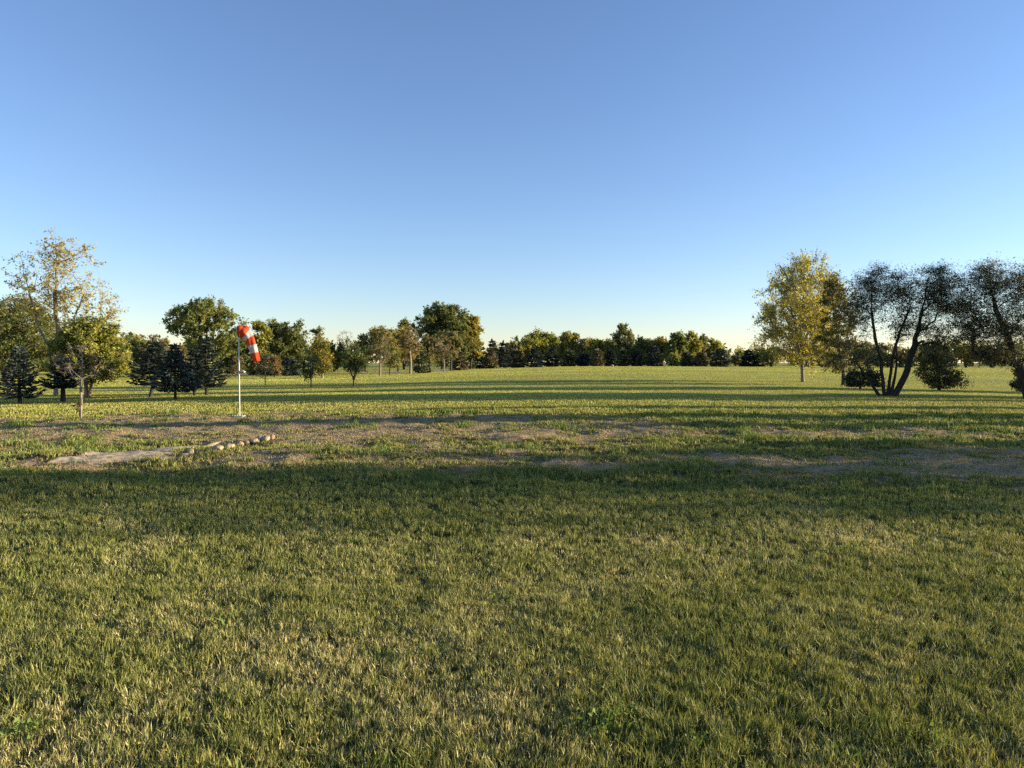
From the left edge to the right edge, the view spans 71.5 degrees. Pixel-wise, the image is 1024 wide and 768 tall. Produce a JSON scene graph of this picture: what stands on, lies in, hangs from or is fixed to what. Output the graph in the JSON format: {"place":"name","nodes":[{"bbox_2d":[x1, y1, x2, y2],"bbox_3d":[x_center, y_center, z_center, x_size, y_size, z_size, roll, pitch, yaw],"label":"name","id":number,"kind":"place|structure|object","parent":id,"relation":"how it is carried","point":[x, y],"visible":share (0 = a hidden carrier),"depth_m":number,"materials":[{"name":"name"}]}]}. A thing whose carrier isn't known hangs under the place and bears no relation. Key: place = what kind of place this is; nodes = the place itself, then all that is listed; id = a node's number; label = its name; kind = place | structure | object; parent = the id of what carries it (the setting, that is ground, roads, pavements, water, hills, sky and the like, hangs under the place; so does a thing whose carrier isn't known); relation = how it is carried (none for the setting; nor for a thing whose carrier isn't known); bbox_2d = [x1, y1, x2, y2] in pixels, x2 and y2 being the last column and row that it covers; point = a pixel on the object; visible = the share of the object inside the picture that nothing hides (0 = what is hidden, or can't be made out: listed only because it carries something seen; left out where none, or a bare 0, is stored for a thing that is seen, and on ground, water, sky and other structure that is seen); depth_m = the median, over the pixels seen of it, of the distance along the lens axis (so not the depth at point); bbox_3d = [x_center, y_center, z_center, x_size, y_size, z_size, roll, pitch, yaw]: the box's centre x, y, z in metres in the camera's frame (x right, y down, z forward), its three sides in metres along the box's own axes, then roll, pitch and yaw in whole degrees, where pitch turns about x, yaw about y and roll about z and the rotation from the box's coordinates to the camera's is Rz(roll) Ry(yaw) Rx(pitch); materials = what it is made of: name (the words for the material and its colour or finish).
{"place":"outdoors","nodes":[
{"label":"outdoors","id":0,"kind":"place"},
{"bbox_2d":[0,370,448,375],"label":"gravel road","id":1,"kind":"structure","parent":0,"point":[324,373],"depth_m":89.65,"materials":[{"name":"grey gravel"}]},
{"bbox_2d":[0,363,1023,767],"bbox_3d":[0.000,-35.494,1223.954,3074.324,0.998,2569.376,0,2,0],"label":"ground","id":2,"kind":"structure","parent":0,"point":[560,385],"depth_m":10.47,"materials":[{"name":"green plant"}]},
{"bbox_2d":[0,345,46,403],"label":"blue spruce","id":3,"kind":"object","parent":2,"relation":"on","point":[19,394],"visible":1,"depth_m":25.39,"materials":[{"name":"green plant"}]},
{"bbox_2d":[0,293,64,381],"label":"tree","id":4,"kind":"object","parent":2,"relation":"on","point":[13,328],"visible":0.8,"depth_m":57.35,"materials":[{"name":"green plant"}]},
{"bbox_2d":[38,358,84,401],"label":"spruce tree","id":5,"kind":"object","parent":2,"relation":"on","point":[62,383],"visible":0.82,"depth_m":26.36,"materials":[{"name":"green plant"}]},
{"bbox_2d":[0,225,129,394],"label":"poplar tree","id":6,"kind":"object","parent":2,"relation":"on","point":[56,294],"visible":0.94,"depth_m":32.81,"materials":[{"name":"green plant"}]},
{"bbox_2d":[71,401,81,417],"bbox_3d":[-11.664,0.765,19.131,0.300,0.670,0.256,1,2,20],"label":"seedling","id":7,"kind":"object","parent":2,"relation":"on","point":[78,404],"visible":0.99,"depth_m":19.13,"materials":[{"name":"green plant"}]},
{"bbox_2d":[47,342,112,417],"bbox_3d":[-11.719,-0.011,19.262,1.577,2.257,1.161,1,2,21],"label":"bare sapling","id":8,"kind":"object","parent":2,"relation":"on","point":[81,368],"visible":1,"depth_m":19.29,"materials":[{"name":"brown plant"}]},
{"bbox_2d":[41,315,132,397],"bbox_3d":[-17.946,-1.104,30.008,3.758,3.690,2.814,0,2,0],"label":"tree","id":9,"kind":"object","parent":2,"relation":"on","point":[92,334],"visible":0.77,"depth_m":29.55,"materials":[{"name":"green plant"}]},
{"bbox_2d":[113,352,141,376],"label":"conifer tree","id":10,"kind":"object","parent":2,"relation":"on","point":[131,364],"visible":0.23,"depth_m":75.87,"materials":[{"name":"green plant"}]},
{"bbox_2d":[119,338,145,372],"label":"tree","id":11,"kind":"object","parent":2,"relation":"on","point":[135,360],"visible":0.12,"depth_m":99.54,"materials":[{"name":"green plant"}]},
{"bbox_2d":[50,441,220,465],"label":"sand","id":12,"kind":"structure","parent":2,"relation":"on","point":[100,457],"depth_m":11.42,"materials":[{"name":"beige sand"}]},
{"bbox_2d":[127,336,147,370],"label":"tree","id":13,"kind":"object","parent":2,"relation":"on","point":[135,343],"visible":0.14,"depth_m":103.27,"materials":[{"name":"green plant"}]},
{"bbox_2d":[124,340,176,396],"bbox_3d":[-14.328,-0.538,28.500,2.105,2.475,2.002,0,2,0],"label":"spruce tree","id":14,"kind":"object","parent":2,"relation":"on","point":[158,356],"visible":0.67,"depth_m":28.30,"materials":[{"name":"green plant"}]},
{"bbox_2d":[137,334,173,370],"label":"tree","id":15,"kind":"object","parent":2,"relation":"on","point":[165,342],"visible":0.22,"depth_m":101.49,"materials":[{"name":"green plant"}]},
{"bbox_2d":[145,342,205,399],"bbox_3d":[-12.436,-0.396,26.198,2.137,2.282,2.040,0,2,0],"label":"blue spruce","id":16,"kind":"object","parent":2,"relation":"on","point":[164,386],"visible":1,"depth_m":26.04,"materials":[{"name":"green plant"}]},
{"bbox_2d":[167,344,191,370],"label":"tree","id":17,"kind":"object","parent":2,"relation":"on","point":[184,350],"visible":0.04,"depth_m":104.03,"materials":[{"name":"green plant"}]},
{"bbox_2d":[177,348,216,395],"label":"spruce tree","id":18,"kind":"object","parent":2,"relation":"on","point":[196,359],"visible":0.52,"depth_m":29.40,"materials":[{"name":"green plant"}]},
{"bbox_2d":[159,294,255,363],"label":"oak tree","id":19,"kind":"object","parent":2,"relation":"on","point":[204,312],"visible":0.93,"depth_m":86.83,"materials":[{"name":"green plant"}]},
{"bbox_2d":[185,339,230,394],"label":"spruce tree","id":20,"kind":"object","parent":2,"relation":"on","point":[206,361],"visible":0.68,"depth_m":29.93,"materials":[{"name":"green plant"}]},
{"bbox_2d":[211,343,259,373],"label":"tree","id":21,"kind":"object","parent":2,"relation":"on","point":[226,362],"visible":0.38,"depth_m":95.54,"materials":[{"name":"green plant"}]},
{"bbox_2d":[228,356,247,377],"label":"russet sapling","id":22,"kind":"object","parent":2,"relation":"on","point":[234,367],"visible":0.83,"depth_m":69.91,"materials":[{"name":"brown plant"}]},
{"bbox_2d":[233,325,259,416],"bbox_3d":[-7.284,-0.261,19.557,0.684,2.702,0.382,0,2,0],"label":"windsock","id":23,"kind":"object","parent":2,"relation":"on","point":[245,333],"visible":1,"depth_m":19.50,"materials":[{"name":"fabric"}]},
{"bbox_2d":[241,352,263,374],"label":"tree","id":24,"kind":"object","parent":2,"relation":"on","point":[249,362],"visible":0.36,"depth_m":83.22,"materials":[{"name":"green plant"}]},
{"bbox_2d":[246,319,273,355],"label":"oak tree","id":25,"kind":"object","parent":2,"relation":"on","point":[262,338],"visible":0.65,"depth_m":96.58,"materials":[{"name":"green plant"}]},
{"bbox_2d":[253,355,274,386],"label":"young tree","id":26,"kind":"object","parent":2,"relation":"on","point":[265,367],"visible":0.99,"depth_m":41.96,"materials":[{"name":"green plant"}]},
{"bbox_2d":[255,353,282,375],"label":"tree","id":27,"kind":"object","parent":2,"relation":"on","point":[259,370],"visible":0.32,"depth_m":79.62,"materials":[{"name":"green plant"}]},
{"bbox_2d":[266,355,284,376],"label":"russet sapling","id":28,"kind":"object","parent":2,"relation":"on","point":[277,365],"visible":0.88,"depth_m":71.89,"materials":[{"name":"brown plant"}]},
{"bbox_2d":[263,318,311,369],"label":"dark tree","id":29,"kind":"object","parent":2,"relation":"on","point":[287,341],"visible":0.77,"depth_m":98.84,"materials":[{"name":"green plant"}]},
{"bbox_2d":[276,356,300,375],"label":"conifer tree","id":30,"kind":"object","parent":2,"relation":"on","point":[290,370],"visible":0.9,"depth_m":77.70,"materials":[{"name":"green plant"}]},
{"bbox_2d":[294,346,323,387],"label":"young tree","id":31,"kind":"object","parent":2,"relation":"on","point":[306,371],"visible":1,"depth_m":39.93,"materials":[{"name":"green plant"}]},
{"bbox_2d":[309,333,334,377],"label":"young tree","id":32,"kind":"object","parent":2,"relation":"on","point":[322,350],"visible":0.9,"depth_m":65.69,"materials":[{"name":"green plant"}]},
{"bbox_2d":[309,325,335,370],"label":"tree","id":33,"kind":"object","parent":2,"relation":"on","point":[316,331],"visible":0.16,"depth_m":103.71,"materials":[{"name":"green plant"}]},
{"bbox_2d":[322,340,346,371],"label":"tree","id":34,"kind":"object","parent":2,"relation":"on","point":[338,353],"visible":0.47,"depth_m":107.29,"materials":[{"name":"green plant"}]},
{"bbox_2d":[338,336,371,386],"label":"young tree","id":35,"kind":"object","parent":2,"relation":"on","point":[355,363],"visible":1,"depth_m":39.82,"materials":[{"name":"green plant"}]},
{"bbox_2d":[347,333,374,371],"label":"tree","id":36,"kind":"object","parent":2,"relation":"on","point":[360,342],"visible":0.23,"depth_m":107.30,"materials":[{"name":"green plant"}]},
{"bbox_2d":[368,325,393,375],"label":"young tree","id":37,"kind":"object","parent":2,"relation":"on","point":[380,336],"visible":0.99,"depth_m":74.81,"materials":[{"name":"green plant"}]},
{"bbox_2d":[359,325,403,371],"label":"tree","id":38,"kind":"object","parent":2,"relation":"on","point":[371,333],"visible":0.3,"depth_m":103.09,"materials":[{"name":"green plant"}]},
{"bbox_2d":[383,335,403,374],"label":"young tree","id":39,"kind":"object","parent":2,"relation":"on","point":[393,359],"visible":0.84,"depth_m":79.81,"materials":[{"name":"green plant"}]},
{"bbox_2d":[387,324,416,371],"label":"tree","id":40,"kind":"object","parent":2,"relation":"on","point":[396,332],"visible":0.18,"depth_m":107.27,"materials":[{"name":"green plant"}]},
{"bbox_2d":[397,318,411,368],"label":"tree","id":41,"kind":"object","parent":2,"relation":"on","point":[404,321],"visible":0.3,"depth_m":144.28,"materials":[{"name":"green plant"}]},
{"bbox_2d":[395,326,422,373],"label":"young tree","id":42,"kind":"object","parent":2,"relation":"on","point":[411,345],"visible":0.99,"depth_m":81.76,"materials":[{"name":"green plant"}]},
{"bbox_2d":[412,346,431,372],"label":"conifer tree","id":43,"kind":"object","parent":2,"relation":"on","point":[421,368],"visible":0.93,"depth_m":87.61,"materials":[{"name":"green plant"}]},
{"bbox_2d":[418,334,443,370],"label":"tree","id":44,"kind":"object","parent":2,"relation":"on","point":[428,342],"visible":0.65,"depth_m":111.18,"materials":[{"name":"green plant"}]},
{"bbox_2d":[430,334,451,371],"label":"young tree","id":45,"kind":"object","parent":2,"relation":"on","point":[441,350],"visible":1,"depth_m":94.76,"materials":[{"name":"green plant"}]},
{"bbox_2d":[407,300,477,369],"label":"maple tree","id":46,"kind":"object","parent":2,"relation":"on","point":[443,319],"visible":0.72,"depth_m":133.32,"materials":[{"name":"green plant"}]},
{"bbox_2d":[442,331,463,370],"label":"tree","id":47,"kind":"object","parent":2,"relation":"on","point":[454,340],"visible":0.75,"depth_m":113.31,"materials":[{"name":"green plant"}]},
{"bbox_2d":[452,349,469,369],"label":"conifer tree","id":48,"kind":"object","parent":2,"relation":"on","point":[461,365],"visible":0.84,"depth_m":117.52,"materials":[{"name":"green plant"}]},
{"bbox_2d":[464,355,477,368],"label":"conifer tree","id":49,"kind":"object","parent":2,"relation":"on","point":[474,364],"visible":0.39,"depth_m":139.60,"materials":[{"name":"green plant"}]},
{"bbox_2d":[460,314,484,368],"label":"maple tree","id":50,"kind":"object","parent":2,"relation":"on","point":[475,330],"visible":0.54,"depth_m":138.10,"materials":[{"name":"green plant"}]},
{"bbox_2d":[474,342,485,368],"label":"conifer tree","id":51,"kind":"object","parent":2,"relation":"on","point":[480,364],"visible":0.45,"depth_m":149.24,"materials":[{"name":"green plant"}]},
{"bbox_2d":[481,348,498,368],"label":"conifer tree","id":52,"kind":"object","parent":2,"relation":"on","point":[489,361],"visible":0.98,"depth_m":145.47,"materials":[{"name":"green plant"}]},
{"bbox_2d":[484,338,501,367],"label":"conifer tree","id":53,"kind":"object","parent":2,"relation":"on","point":[493,344],"visible":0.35,"depth_m":159.53,"materials":[{"name":"green plant"}]},
{"bbox_2d":[496,340,510,367],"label":"conifer tree","id":54,"kind":"object","parent":2,"relation":"on","point":[504,359],"visible":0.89,"depth_m":161.41,"materials":[{"name":"green plant"}]},
{"bbox_2d":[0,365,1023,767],"bbox_3d":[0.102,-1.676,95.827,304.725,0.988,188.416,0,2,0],"label":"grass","id":55,"kind":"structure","parent":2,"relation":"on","point":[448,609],"depth_m":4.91,"materials":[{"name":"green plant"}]},
{"bbox_2d":[498,340,526,363],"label":"tree","id":56,"kind":"object","parent":2,"relation":"on","point":[513,345],"visible":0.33,"depth_m":183.74,"materials":[{"name":"green plant"}]},
{"bbox_2d":[2,322,1023,371],"bbox_3d":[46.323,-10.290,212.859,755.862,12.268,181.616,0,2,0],"label":"woods","id":57,"kind":"object","parent":2,"relation":"on","point":[188,347],"visible":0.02,"depth_m":215.55,"materials":[{"name":"green plant"}]},
{"bbox_2d":[508,348,524,367],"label":"conifer tree","id":58,"kind":"object","parent":2,"relation":"on","point":[515,360],"visible":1,"depth_m":149.40,"materials":[{"name":"green plant"}]},
{"bbox_2d":[524,347,544,366],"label":"conifer tree","id":59,"kind":"object","parent":2,"relation":"on","point":[534,360],"visible":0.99,"depth_m":149.38,"materials":[{"name":"green plant"}]},
{"bbox_2d":[511,325,563,364],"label":"tree","id":60,"kind":"object","parent":2,"relation":"on","point":[543,342],"visible":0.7,"depth_m":187.95,"materials":[{"name":"green plant"}]},
{"bbox_2d":[543,345,563,366],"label":"conifer tree","id":61,"kind":"object","parent":2,"relation":"on","point":[549,359],"visible":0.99,"depth_m":151.36,"materials":[{"name":"green plant"}]},
{"bbox_2d":[557,331,579,361],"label":"tree","id":62,"kind":"object","parent":2,"relation":"on","point":[568,340],"visible":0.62,"depth_m":190.34,"materials":[{"name":"green plant"}]},
{"bbox_2d":[560,349,576,365],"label":"conifer tree","id":63,"kind":"object","parent":2,"relation":"on","point":[569,361],"visible":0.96,"depth_m":153.26,"materials":[{"name":"green plant"}]},
{"bbox_2d":[567,338,593,358],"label":"tree","id":64,"kind":"object","parent":2,"relation":"on","point":[582,346],"visible":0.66,"depth_m":186.60,"materials":[{"name":"green plant"}]},
{"bbox_2d":[575,352,589,365],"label":"conifer tree","id":65,"kind":"object","parent":2,"relation":"on","point":[582,359],"visible":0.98,"depth_m":153.19,"materials":[{"name":"green plant"}]},
{"bbox_2d":[586,337,605,357],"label":"tree","id":66,"kind":"object","parent":2,"relation":"on","point":[594,343],"visible":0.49,"depth_m":188.83,"materials":[{"name":"green plant"}]},
{"bbox_2d":[588,348,606,365],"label":"conifer tree","id":67,"kind":"object","parent":2,"relation":"on","point":[597,359],"visible":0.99,"depth_m":151.37,"materials":[{"name":"green plant"}]},
{"bbox_2d":[600,338,619,357],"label":"tree","id":68,"kind":"object","parent":2,"relation":"on","point":[609,344],"visible":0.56,"depth_m":188.45,"materials":[{"name":"green plant"}]},
{"bbox_2d":[603,348,618,365],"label":"conifer tree","id":69,"kind":"object","parent":2,"relation":"on","point":[610,359],"visible":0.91,"depth_m":153.28,"materials":[{"name":"green plant"}]},
{"bbox_2d":[615,348,630,365],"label":"conifer tree","id":70,"kind":"object","parent":2,"relation":"on","point":[622,359],"visible":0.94,"depth_m":155.24,"materials":[{"name":"green plant"}]},
{"bbox_2d":[610,322,636,358],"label":"tree","id":71,"kind":"object","parent":2,"relation":"on","point":[626,342],"visible":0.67,"depth_m":192.85,"materials":[{"name":"green plant"}]},
{"bbox_2d":[630,349,644,365],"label":"conifer tree","id":72,"kind":"object","parent":2,"relation":"on","point":[636,358],"visible":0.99,"depth_m":155.29,"materials":[{"name":"green plant"}]},
{"bbox_2d":[630,335,649,364],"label":"tree","id":73,"kind":"object","parent":2,"relation":"on","point":[641,344],"visible":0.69,"depth_m":186.91,"materials":[{"name":"green plant"}]},
{"bbox_2d":[643,338,658,365],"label":"tree","id":74,"kind":"object","parent":2,"relation":"on","point":[651,344],"visible":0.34,"depth_m":188.57,"materials":[{"name":"green plant"}]},
{"bbox_2d":[646,346,663,365],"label":"conifer tree","id":75,"kind":"object","parent":2,"relation":"on","point":[653,359],"visible":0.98,"depth_m":155.29,"materials":[{"name":"green plant"}]},
{"bbox_2d":[648,336,669,362],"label":"tree","id":76,"kind":"object","parent":2,"relation":"on","point":[661,342],"visible":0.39,"depth_m":190.27,"materials":[{"name":"green plant"}]},
{"bbox_2d":[665,351,680,365],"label":"tree","id":77,"kind":"object","parent":2,"relation":"on","point":[672,359],"visible":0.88,"depth_m":171.07,"materials":[{"name":"green plant"}]},
{"bbox_2d":[663,329,691,362],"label":"tree","id":78,"kind":"object","parent":2,"relation":"on","point":[679,343],"visible":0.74,"depth_m":184.91,"materials":[{"name":"green plant"}]},
{"bbox_2d":[678,351,694,365],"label":"conifer tree","id":79,"kind":"object","parent":2,"relation":"on","point":[685,359],"visible":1,"depth_m":159.36,"materials":[{"name":"green plant"}]},
{"bbox_2d":[684,330,702,360],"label":"tree","id":80,"kind":"object","parent":2,"relation":"on","point":[693,338],"visible":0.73,"depth_m":186.30,"materials":[{"name":"green plant"}]},
{"bbox_2d":[692,351,708,366],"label":"conifer tree","id":81,"kind":"object","parent":2,"relation":"on","point":[699,356],"visible":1,"depth_m":159.26,"materials":[{"name":"green plant"}]},
{"bbox_2d":[693,333,715,362],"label":"tree","id":82,"kind":"object","parent":2,"relation":"on","point":[705,346],"visible":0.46,"depth_m":189.33,"materials":[{"name":"green plant"}]},
{"bbox_2d":[707,337,727,364],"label":"tree","id":83,"kind":"object","parent":2,"relation":"on","point":[716,344],"visible":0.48,"depth_m":190.81,"materials":[{"name":"green plant"}]},
{"bbox_2d":[708,347,730,366],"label":"conifer tree","id":84,"kind":"object","parent":2,"relation":"on","point":[723,358],"visible":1,"depth_m":157.34,"materials":[{"name":"green plant"}]},
{"bbox_2d":[729,349,747,365],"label":"tree","id":85,"kind":"object","parent":2,"relation":"on","point":[735,359],"visible":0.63,"depth_m":184.01,"materials":[{"name":"green plant"}]},
{"bbox_2d":[738,348,758,366],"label":"conifer tree","id":86,"kind":"object","parent":2,"relation":"on","point":[746,360],"visible":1,"depth_m":171.19,"materials":[{"name":"green plant"}]},
{"bbox_2d":[751,348,765,366],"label":"conifer tree","id":87,"kind":"object","parent":2,"relation":"on","point":[757,358],"visible":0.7,"depth_m":171.26,"materials":[{"name":"green plant"}]},
{"bbox_2d":[759,343,781,366],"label":"tree","id":88,"kind":"object","parent":2,"relation":"on","point":[767,360],"visible":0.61,"depth_m":164.32,"materials":[{"name":"green plant"}]},
{"bbox_2d":[747,246,849,381],"bbox_3d":[18.316,-4.313,45.301,6.290,8.688,8.217,1,2,20],"label":"aspen tree","id":89,"kind":"object","parent":2,"relation":"on","point":[806,309],"visible":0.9,"depth_m":44.95,"materials":[{"name":"green plant"}]},
{"bbox_2d":[786,347,836,366],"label":"tree","id":90,"kind":"object","parent":2,"relation":"on","point":[806,364],"visible":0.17,"depth_m":149.42,"materials":[{"name":"green plant"}]},
{"bbox_2d":[808,270,870,384],"bbox_3d":[18.821,-3.148,40.832,3.506,6.729,3.200,1,2,35],"label":"broadleaf tree","id":91,"kind":"object","parent":2,"relation":"on","point":[832,283],"visible":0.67,"depth_m":40.72,"materials":[{"name":"green plant"}]},
{"bbox_2d":[840,365,887,388],"bbox_3d":[18.091,-0.347,36.521,2.404,1.495,1.970,0,2,0],"label":"bush","id":92,"kind":"object","parent":2,"relation":"on","point":[860,382],"visible":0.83,"depth_m":36.28,"materials":[{"name":"green plant"}]},
{"bbox_2d":[863,342,920,367],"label":"tree","id":93,"kind":"object","parent":2,"relation":"on","point":[902,354],"visible":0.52,"depth_m":148.98,"materials":[{"name":"green plant"}]},
{"bbox_2d":[820,258,982,395],"bbox_3d":[15.662,-2.140,28.262,6.669,5.756,3.123,0,2,0],"label":"river birch","id":94,"kind":"object","parent":2,"relation":"on","point":[934,288],"visible":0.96,"depth_m":28.09,"materials":[{"name":"green plant"}]},
{"bbox_2d":[916,342,942,366],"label":"tree","id":95,"kind":"object","parent":2,"relation":"on","point":[921,354],"visible":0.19,"depth_m":153.25,"materials":[{"name":"green plant"}]},
{"bbox_2d":[912,343,973,389],"bbox_3d":[21.753,-0.925,35.922,2.807,2.809,2.358,0,2,0],"label":"oval tree","id":96,"kind":"object","parent":2,"relation":"on","point":[936,370],"visible":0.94,"depth_m":35.66,"materials":[{"name":"green plant"}]},
{"bbox_2d":[951,345,977,367],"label":"tree","id":97,"kind":"object","parent":2,"relation":"on","point":[962,352],"visible":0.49,"depth_m":149.46,"materials":[{"name":"green plant"}]},
{"bbox_2d":[945,251,1023,398],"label":"river birch","id":98,"kind":"object","parent":2,"relation":"on","point":[1006,329],"visible":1,"depth_m":26.79,"materials":[{"name":"green plant"}]},
{"bbox_2d":[975,342,1023,367],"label":"tree","id":99,"kind":"object","parent":2,"relation":"on","point":[991,363],"visible":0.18,"depth_m":148.69,"materials":[{"name":"green plant"}]},
{"bbox_2d":[1009,357,1023,391],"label":"tree","id":100,"kind":"object","parent":2,"relation":"on","point":[1015,384],"visible":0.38,"depth_m":34.09,"materials":[{"name":"green plant"}]},
{"bbox_2d":[0,411,1023,491],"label":"dirt","id":101,"kind":"structure","parent":0,"point":[412,424],"depth_m":15.07,"materials":[{"name":"brown soil"}]},
{"bbox_2d":[0,0,1023,362],"label":"sky","id":102,"kind":"structure","parent":0,"point":[586,168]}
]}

